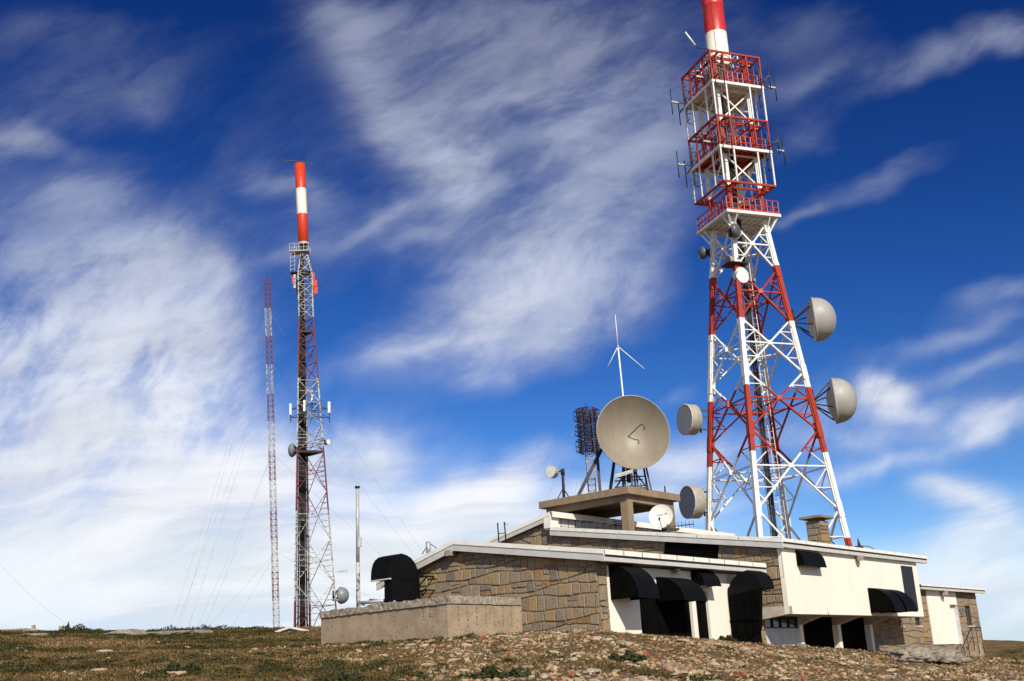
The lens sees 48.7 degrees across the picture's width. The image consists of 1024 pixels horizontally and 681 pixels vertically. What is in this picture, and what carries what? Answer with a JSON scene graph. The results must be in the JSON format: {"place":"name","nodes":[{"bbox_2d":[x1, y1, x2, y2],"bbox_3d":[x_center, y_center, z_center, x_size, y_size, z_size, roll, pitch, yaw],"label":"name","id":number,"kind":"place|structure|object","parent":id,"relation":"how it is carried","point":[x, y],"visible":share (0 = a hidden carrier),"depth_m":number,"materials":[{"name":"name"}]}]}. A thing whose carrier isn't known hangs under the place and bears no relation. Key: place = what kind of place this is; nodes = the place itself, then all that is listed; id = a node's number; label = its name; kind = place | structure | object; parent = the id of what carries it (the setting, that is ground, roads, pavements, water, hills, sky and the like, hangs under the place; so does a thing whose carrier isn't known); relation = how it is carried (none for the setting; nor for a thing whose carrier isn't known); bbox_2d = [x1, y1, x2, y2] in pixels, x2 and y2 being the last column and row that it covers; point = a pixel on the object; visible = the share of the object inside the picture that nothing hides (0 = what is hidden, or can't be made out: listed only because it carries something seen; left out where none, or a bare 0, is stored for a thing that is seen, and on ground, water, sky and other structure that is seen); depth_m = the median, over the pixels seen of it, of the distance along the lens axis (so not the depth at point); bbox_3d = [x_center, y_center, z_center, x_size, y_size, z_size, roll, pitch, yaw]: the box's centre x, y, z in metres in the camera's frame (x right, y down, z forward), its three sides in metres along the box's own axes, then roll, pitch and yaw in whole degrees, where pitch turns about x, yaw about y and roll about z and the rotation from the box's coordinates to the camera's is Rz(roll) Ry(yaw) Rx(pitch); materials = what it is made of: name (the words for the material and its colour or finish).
{"place":"outdoors","nodes":[
{"label":"outdoors","id":0,"kind":"place"},
{"bbox_2d":[0,626,1023,680],"bbox_3d":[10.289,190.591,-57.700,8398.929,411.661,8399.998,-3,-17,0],"label":"ground","id":1,"kind":"structure","parent":0,"point":[991,647],"depth_m":32.99,"materials":[{"name":"plant"}]},
{"bbox_2d":[0,625,46,630],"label":"hut","id":2,"kind":"object","parent":1,"relation":"on","point":[33,627],"visible":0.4,"depth_m":117.14,"materials":[{"name":"concrete"}]},
{"bbox_2d":[21,633,49,635],"bbox_3d":[-25.943,15.794,60.416,2.601,0.284,1.249,-3,-17,0],"label":"rock ledge","id":3,"kind":"object","parent":1,"relation":"on","point":[41,634],"visible":0.24,"depth_m":60.27,"materials":[{"name":"grey stone"}]},
{"bbox_2d":[59,623,91,629],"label":"shrub","id":4,"kind":"object","parent":1,"relation":"on","point":[79,626],"visible":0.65,"depth_m":72.04,"materials":[{"name":"green plant"}]},
{"bbox_2d":[90,668,107,671],"bbox_3d":[-10.586,8.440,28.921,0.503,0.130,0.250,-3,-17,0],"label":"boulder","id":5,"kind":"object","parent":1,"relation":"on","point":[97,669],"visible":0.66,"depth_m":28.94,"materials":[{"name":"stone"}]},
{"bbox_2d":[106,629,146,634],"bbox_3d":[-21.451,16.124,62.300,2.867,0.401,1.316,-3,-17,0],"label":"rock ledge","id":6,"kind":"object","parent":1,"relation":"on","point":[128,631],"visible":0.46,"depth_m":62.09,"materials":[{"name":"grey stone"}]},
{"bbox_2d":[128,631,192,634],"bbox_3d":[-19.193,15.930,61.212,3.821,0.369,1.723,-3,-17,0],"label":"rock ledge","id":7,"kind":"object","parent":1,"relation":"on","point":[155,633],"visible":0.56,"depth_m":60.92,"materials":[{"name":"grey stone"}]},
{"bbox_2d":[147,624,195,630],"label":"shrub","id":8,"kind":"object","parent":1,"relation":"on","point":[172,628],"visible":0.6,"depth_m":69.91,"materials":[{"name":"green plant"}]},
{"bbox_2d":[167,671,186,676],"bbox_3d":[-7.707,7.698,25.984,0.468,0.204,0.259,-8,-17,16],"label":"boulder","id":9,"kind":"object","parent":1,"relation":"on","point":[177,673],"visible":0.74,"depth_m":25.92,"materials":[{"name":"stone"}]},
{"bbox_2d":[154,662,201,673],"bbox_3d":[-7.970,7.865,27.010,1.181,0.403,0.718,-3,-17,0],"label":"shrub","id":10,"kind":"object","parent":1,"relation":"on","point":[172,666],"visible":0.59,"depth_m":26.88,"materials":[{"name":"green plant"}]},
{"bbox_2d":[158,630,198,633],"bbox_3d":[-18.726,16.089,62.169,2.977,0.297,1.151,-3,-17,0],"label":"rock ledge","id":11,"kind":"object","parent":1,"relation":"on","point":[179,631],"visible":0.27,"depth_m":61.98,"materials":[{"name":"grey stone"}]},
{"bbox_2d":[194,629,213,632],"bbox_3d":[-17.631,16.453,63.314,1.966,0.573,1.020,-10,-18,20],"label":"rock ledge","id":12,"kind":"object","parent":1,"relation":"on","point":[202,631],"visible":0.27,"depth_m":63.10,"materials":[{"name":"grey stone"}]},
{"bbox_2d":[190,624,229,629],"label":"shrub","id":13,"kind":"object","parent":1,"relation":"on","point":[207,627],"visible":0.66,"depth_m":70.79,"materials":[{"name":"green plant"}]},
{"bbox_2d":[223,626,273,629],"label":"shrub","id":14,"kind":"object","parent":1,"relation":"on","point":[239,627],"visible":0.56,"depth_m":69.62,"materials":[{"name":"green plant"}]},
{"bbox_2d":[275,626,307,632],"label":"shed","id":15,"kind":"structure","parent":1,"relation":"on","point":[288,629],"depth_m":62.28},
{"bbox_2d":[172,273,423,627],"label":"guyed mast","id":16,"kind":"object","parent":1,"relation":"on","point":[273,444],"visible":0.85,"depth_m":121.86,"materials":[{"name":"metal"}]},
{"bbox_2d":[283,155,346,627],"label":"triangular tower","id":17,"kind":"structure","parent":1,"relation":"on","point":[302,513],"depth_m":112.24,"materials":[{"name":"weathered white paint"},{"name":"red paint"},{"name":"dark steel"}]},
{"bbox_2d":[288,443,298,456],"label":"radome dish","id":18,"kind":"object","parent":17,"relation":"attached to","point":[292,450],"visible":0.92,"depth_m":111.53,"materials":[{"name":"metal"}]},
{"bbox_2d":[318,439,330,444],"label":"drum antenna","id":19,"kind":"object","parent":17,"relation":"attached to","point":[327,442],"visible":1,"depth_m":112.13,"materials":[{"name":"white paint"}]},
{"bbox_2d":[332,587,348,603],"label":"radome dish","id":20,"kind":"object","parent":17,"relation":"attached to","point":[342,594],"visible":1,"depth_m":107.33,"materials":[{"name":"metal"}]},
{"bbox_2d":[313,671,369,680],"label":"shrub","id":21,"kind":"object","parent":1,"relation":"on","point":[341,676],"visible":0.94,"depth_m":22.97,"materials":[{"name":"green plant"}]},
{"bbox_2d":[355,486,361,606],"bbox_3d":[-7.243,10.285,53.427,0.289,6.857,0.240,-3,-17,0],"label":"antenna pole","id":22,"kind":"object","parent":1,"relation":"on","point":[358,542],"visible":0.9,"depth_m":53.48,"materials":[{"name":"grey metal"}]},
{"bbox_2d":[405,643,416,646],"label":"stone","id":23,"kind":"object","parent":1,"relation":"on","point":[412,644],"visible":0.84,"depth_m":33.49,"materials":[{"name":"beige stone"}]},
{"bbox_2d":[319,595,522,643],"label":"retaining wall","id":24,"kind":"structure","parent":1,"relation":"on","point":[451,615],"depth_m":41.70,"materials":[{"name":"concrete"}]},
{"bbox_2d":[447,658,460,661],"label":"stone","id":25,"kind":"object","parent":1,"relation":"on","point":[455,659],"visible":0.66,"depth_m":28.45,"materials":[{"name":"beige stone"}]},
{"bbox_2d":[458,669,470,672],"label":"stone","id":26,"kind":"object","parent":1,"relation":"on","point":[464,670],"visible":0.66,"depth_m":24.49,"materials":[{"name":"beige stone"}]},
{"bbox_2d":[451,665,531,679],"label":"shrub","id":27,"kind":"object","parent":1,"relation":"on","point":[493,672],"visible":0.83,"depth_m":22.84,"materials":[{"name":"green plant"}]},
{"bbox_2d":[0,627,1020,680],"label":"heather","id":28,"kind":"object","parent":1,"relation":"on","point":[328,661],"visible":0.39,"depth_m":30.47,"materials":[{"name":"green plant"}]},
{"bbox_2d":[1,629,1023,680],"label":"rubble","id":29,"kind":"object","parent":1,"relation":"on","point":[691,671],"visible":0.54,"depth_m":33.01,"materials":[{"name":"stone"}]},
{"bbox_2d":[546,650,560,653],"bbox_3d":[1.071,8.063,29.197,0.452,0.130,0.320,8,-14,-30],"label":"stone","id":30,"kind":"object","parent":1,"relation":"on","point":[552,652],"visible":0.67,"depth_m":29.08,"materials":[{"name":"beige stone"}]},
{"bbox_2d":[566,657,577,660],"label":"stone","id":31,"kind":"object","parent":1,"relation":"on","point":[572,658],"visible":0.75,"depth_m":26.66,"materials":[{"name":"beige stone"}]},
{"bbox_2d":[584,668,600,673],"bbox_3d":[1.621,6.656,22.797,0.296,0.094,0.479,-6,-10,38],"label":"stone","id":32,"kind":"object","parent":1,"relation":"on","point":[590,670],"visible":0.97,"depth_m":22.68,"materials":[{"name":"beige stone"}]},
{"bbox_2d":[607,649,646,661],"bbox_3d":[2.762,7.679,27.391,1.062,0.384,0.686,-3,-17,0],"label":"shrub","id":33,"kind":"object","parent":1,"relation":"on","point":[628,655],"visible":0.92,"depth_m":27.24,"materials":[{"name":"green plant"}]},
{"bbox_2d":[370,511,985,656],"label":"transmitter building","id":34,"kind":"structure","parent":1,"relation":"on","point":[561,572],"depth_m":49.08,"materials":[{"name":"stone"}]},
{"bbox_2d":[360,599,395,605],"bbox_3d":[-5.438,10.543,45.526,0.623,0.436,1.835,10,-21,-38],"label":"pipe rail","id":35,"kind":"object","parent":34,"relation":"attached to","point":[370,601],"visible":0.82,"depth_m":45.73,"materials":[{"name":"metal"}]},
{"bbox_2d":[422,541,435,553],"bbox_3d":[-3.465,8.785,47.775,0.728,0.587,0.200,-3,-17,0],"label":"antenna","id":36,"kind":"object","parent":34,"relation":"on","point":[428,547],"visible":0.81,"depth_m":47.73,"materials":[{"name":"metal"}]},
{"bbox_2d":[497,522,530,543],"bbox_3d":[0.096,9.793,57.466,1.672,1.203,0.070,-3,-17,0],"label":"rod aerial","id":37,"kind":"object","parent":34,"relation":"attached to","point":[505,535],"visible":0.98,"depth_m":57.37,"materials":[{"name":"metal"}]},
{"bbox_2d":[576,518,621,529],"bbox_3d":[4.466,9.462,57.912,2.555,0.690,0.050,-3,-17,0],"label":"yagi antenna","id":38,"kind":"object","parent":34,"relation":"on","point":[594,523],"visible":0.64,"depth_m":57.91,"materials":[{"name":"metal"}]},
{"bbox_2d":[539,486,679,532],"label":"roof platform","id":39,"kind":"structure","parent":34,"relation":"on","point":[626,503],"depth_m":58.74,"materials":[{"name":"concrete"}]},
{"bbox_2d":[545,465,568,497],"bbox_3d":[2.509,7.776,61.129,1.249,1.964,0.715,10,-21,-37],"label":"drum antenna","id":40,"kind":"object","parent":39,"relation":"on","point":[552,471],"visible":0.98,"depth_m":60.99,"materials":[{"name":"white paint"}]},
{"bbox_2d":[541,404,599,512],"bbox_3d":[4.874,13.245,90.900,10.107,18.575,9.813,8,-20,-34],"label":"guyed mast","id":41,"kind":"object","parent":39,"relation":"on","point":[581,431],"visible":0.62,"depth_m":96.28,"materials":[{"name":"grey metal"}]},
{"bbox_2d":[577,395,669,494],"bbox_3d":[5.835,5.649,60.239,5.195,5.230,3.179,-3,-17,0],"label":"satellite dish","id":42,"kind":"object","parent":39,"relation":"on","point":[633,433],"visible":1,"depth_m":60.27,"materials":[{"name":"metal"}]},
{"bbox_2d":[607,315,644,485],"bbox_3d":[6.326,3.367,61.271,2.032,10.055,0.120,-3,-17,0],"label":"ground plane antenna","id":43,"kind":"object","parent":39,"relation":"on","point":[618,347],"visible":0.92,"depth_m":61.90,"materials":[{"name":"white paint"}]},
{"bbox_2d":[649,504,679,531],"bbox_3d":[7.996,9.179,58.594,1.555,1.405,0.988,5,-19,-25],"label":"satellite dish","id":44,"kind":"object","parent":34,"relation":"on","point":[661,516],"visible":1,"depth_m":58.59,"materials":[{"name":"white paint"}]},
{"bbox_2d":[639,598,691,636],"bbox_3d":[5.978,11.088,44.076,0.085,2.696,3.717,-17,-21,38],"label":"door","id":45,"kind":"structure","parent":34,"relation":"in","point":[670,618],"depth_m":44.15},
{"bbox_2d":[667,521,693,532],"bbox_3d":[8.675,9.595,58.154,1.387,0.640,0.060,-3,-17,0],"label":"yagi antenna","id":46,"kind":"object","parent":34,"relation":"on","point":[689,524],"visible":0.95,"depth_m":58.15,"materials":[{"name":"metal"}]},
{"bbox_2d":[696,592,708,638],"bbox_3d":[7.703,11.588,46.037,0.085,2.696,0.989,-17,-21,38],"label":"door","id":47,"kind":"structure","parent":34,"relation":"in","point":[700,605],"depth_m":46.17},
{"bbox_2d":[744,633,761,642],"bbox_3d":[10.016,12.198,48.638,0.070,2.796,2.619,-17,-21,38],"label":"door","id":48,"kind":"structure","parent":34,"relation":"in","point":[758,638],"depth_m":49.04,"materials":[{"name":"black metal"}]},
{"bbox_2d":[764,617,797,627],"bbox_3d":[12.150,12.760,51.151,0.090,0.504,3.168,-17,-21,38],"label":"window","id":49,"kind":"structure","parent":34,"relation":"in","point":[777,622],"depth_m":51.23,"materials":[{"name":"glass"}]},
{"bbox_2d":[803,617,833,647],"bbox_3d":[14.462,14.557,53.757,0.110,2.791,3.712,-17,-21,38],"label":"door","id":50,"kind":"structure","parent":34,"relation":"in","point":[818,632],"depth_m":54.26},
{"bbox_2d":[841,618,866,649],"bbox_3d":[16.995,15.292,56.638,0.110,2.791,3.460,-17,-21,38],"label":"door","id":51,"kind":"structure","parent":34,"relation":"in","point":[853,635],"depth_m":57.12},
{"bbox_2d":[855,538,873,548],"bbox_3d":[18.816,10.860,59.980,1.282,0.765,0.259,-2,-17,-5],"label":"roof vent","id":52,"kind":"object","parent":34,"relation":"on","point":[859,545],"visible":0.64,"depth_m":59.90,"materials":[{"name":"metal"}]},
{"bbox_2d":[915,618,923,626],"bbox_3d":[22.816,15.867,63.597,0.240,0.518,0.944,-17,-21,38],"label":"window","id":53,"kind":"structure","parent":34,"relation":"in","point":[916,619],"depth_m":63.80,"materials":[{"name":"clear glass"}]},
{"bbox_2d":[949,605,962,643],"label":"door","id":54,"kind":"structure","parent":34,"relation":"in","point":[953,608],"depth_m":68.23,"materials":[{"name":"white paint"}]},
{"bbox_2d":[964,606,974,626],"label":"window","id":55,"kind":"structure","parent":34,"relation":"in","point":[967,612],"depth_m":70.09,"materials":[{"name":"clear glass"}]},
{"bbox_2d":[675,638,689,642],"bbox_3d":[5.588,9.844,37.051,0.546,0.170,0.329,2,-14,-19],"label":"stone","id":56,"kind":"object","parent":1,"relation":"on","point":[684,640],"visible":0.89,"depth_m":36.97,"materials":[{"name":"beige stone"}]},
{"bbox_2d":[718,635,736,640],"bbox_3d":[8.826,12.282,46.508,0.888,0.389,0.542,-3,-17,0],"label":"shrub","id":57,"kind":"object","parent":1,"relation":"on","point":[727,638],"visible":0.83,"depth_m":46.36,"materials":[{"name":"green plant"}]},
{"bbox_2d":[732,663,746,667],"bbox_3d":[6.211,8.890,30.890,0.414,0.176,0.468,-12,-16,25],"label":"stone","id":58,"kind":"object","parent":1,"relation":"on","point":[743,665],"visible":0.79,"depth_m":30.75,"materials":[{"name":"beige stone"}]},
{"bbox_2d":[670,0,852,546],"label":"lattice tower","id":59,"kind":"structure","parent":1,"relation":"on","point":[733,163],"depth_m":84.48,"materials":[{"name":"metal"}]},
{"bbox_2d":[679,485,717,518],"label":"drum antenna","id":60,"kind":"object","parent":59,"relation":"attached to","point":[692,503],"visible":0.98,"depth_m":80.70,"materials":[{"name":"metal"}]},
{"bbox_2d":[677,404,721,434],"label":"drum antenna","id":61,"kind":"object","parent":59,"relation":"attached to","point":[689,419],"visible":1,"depth_m":82.29,"materials":[{"name":"metal"}]},
{"bbox_2d":[698,246,709,259],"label":"radome dish","id":62,"kind":"object","parent":59,"relation":"attached to","point":[703,252],"visible":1,"depth_m":86.14,"materials":[{"name":"metal"}]},
{"bbox_2d":[728,223,740,237],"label":"radome dish","id":63,"kind":"object","parent":59,"relation":"attached to","point":[734,230],"visible":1,"depth_m":82.74,"materials":[{"name":"metal"}]},
{"bbox_2d":[724,255,744,263],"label":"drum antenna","id":64,"kind":"object","parent":59,"relation":"attached to","point":[728,258],"visible":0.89,"depth_m":82.70,"materials":[{"name":"metal"}]},
{"bbox_2d":[732,267,748,283],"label":"drum antenna","id":65,"kind":"object","parent":59,"relation":"attached to","point":[741,274],"visible":0.98,"depth_m":82.21,"materials":[{"name":"white paint"}]},
{"bbox_2d":[791,297,835,341],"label":"radome dish","id":66,"kind":"object","parent":59,"relation":"attached to","point":[820,317],"visible":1,"depth_m":81.08,"materials":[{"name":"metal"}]},
{"bbox_2d":[812,378,856,423],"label":"radome dish","id":67,"kind":"object","parent":59,"relation":"attached to","point":[841,399],"visible":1,"depth_m":79.11,"materials":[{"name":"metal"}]},
{"bbox_2d":[778,677,792,680],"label":"stone","id":68,"kind":"object","parent":1,"relation":"on","point":[786,679],"visible":0.97,"depth_m":27.39,"materials":[{"name":"beige stone"}]},
{"bbox_2d":[796,643,806,648],"bbox_3d":[12.434,13.173,48.564,0.490,0.341,0.295,-3,-17,0],"label":"boulder","id":69,"kind":"object","parent":1,"relation":"on","point":[801,646],"visible":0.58,"depth_m":48.47,"materials":[{"name":"stone"}]},
{"bbox_2d":[880,674,893,677],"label":"stone","id":70,"kind":"object","parent":1,"relation":"on","point":[888,675],"visible":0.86,"depth_m":33.33,"materials":[{"name":"beige stone"}]},
{"bbox_2d":[886,668,896,671],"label":"stone","id":71,"kind":"object","parent":1,"relation":"on","point":[892,669],"visible":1,"depth_m":35.48,"materials":[{"name":"beige stone"}]},
{"bbox_2d":[885,645,971,664],"bbox_3d":[17.562,13.303,47.737,3.674,0.922,2.049,-3,-17,0],"label":"boulder","id":72,"kind":"object","parent":1,"relation":"on","point":[925,654],"visible":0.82,"depth_m":47.16,"materials":[{"name":"grey stone"}]},
{"bbox_2d":[961,627,984,654],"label":"stair railing","id":73,"kind":"object","parent":1,"relation":"on","point":[973,640],"visible":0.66,"depth_m":65.86,"materials":[{"name":"metal"}]},
{"bbox_2d":[997,647,1023,653],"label":"shrub","id":74,"kind":"object","parent":1,"relation":"on","point":[1011,652],"visible":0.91,"depth_m":134.06,"materials":[{"name":"green plant"}]},
{"bbox_2d":[0,0,1023,640],"label":"sky","id":75,"kind":"structure","parent":0,"point":[491,184],"materials":[{"name":"blue"}]}
]}

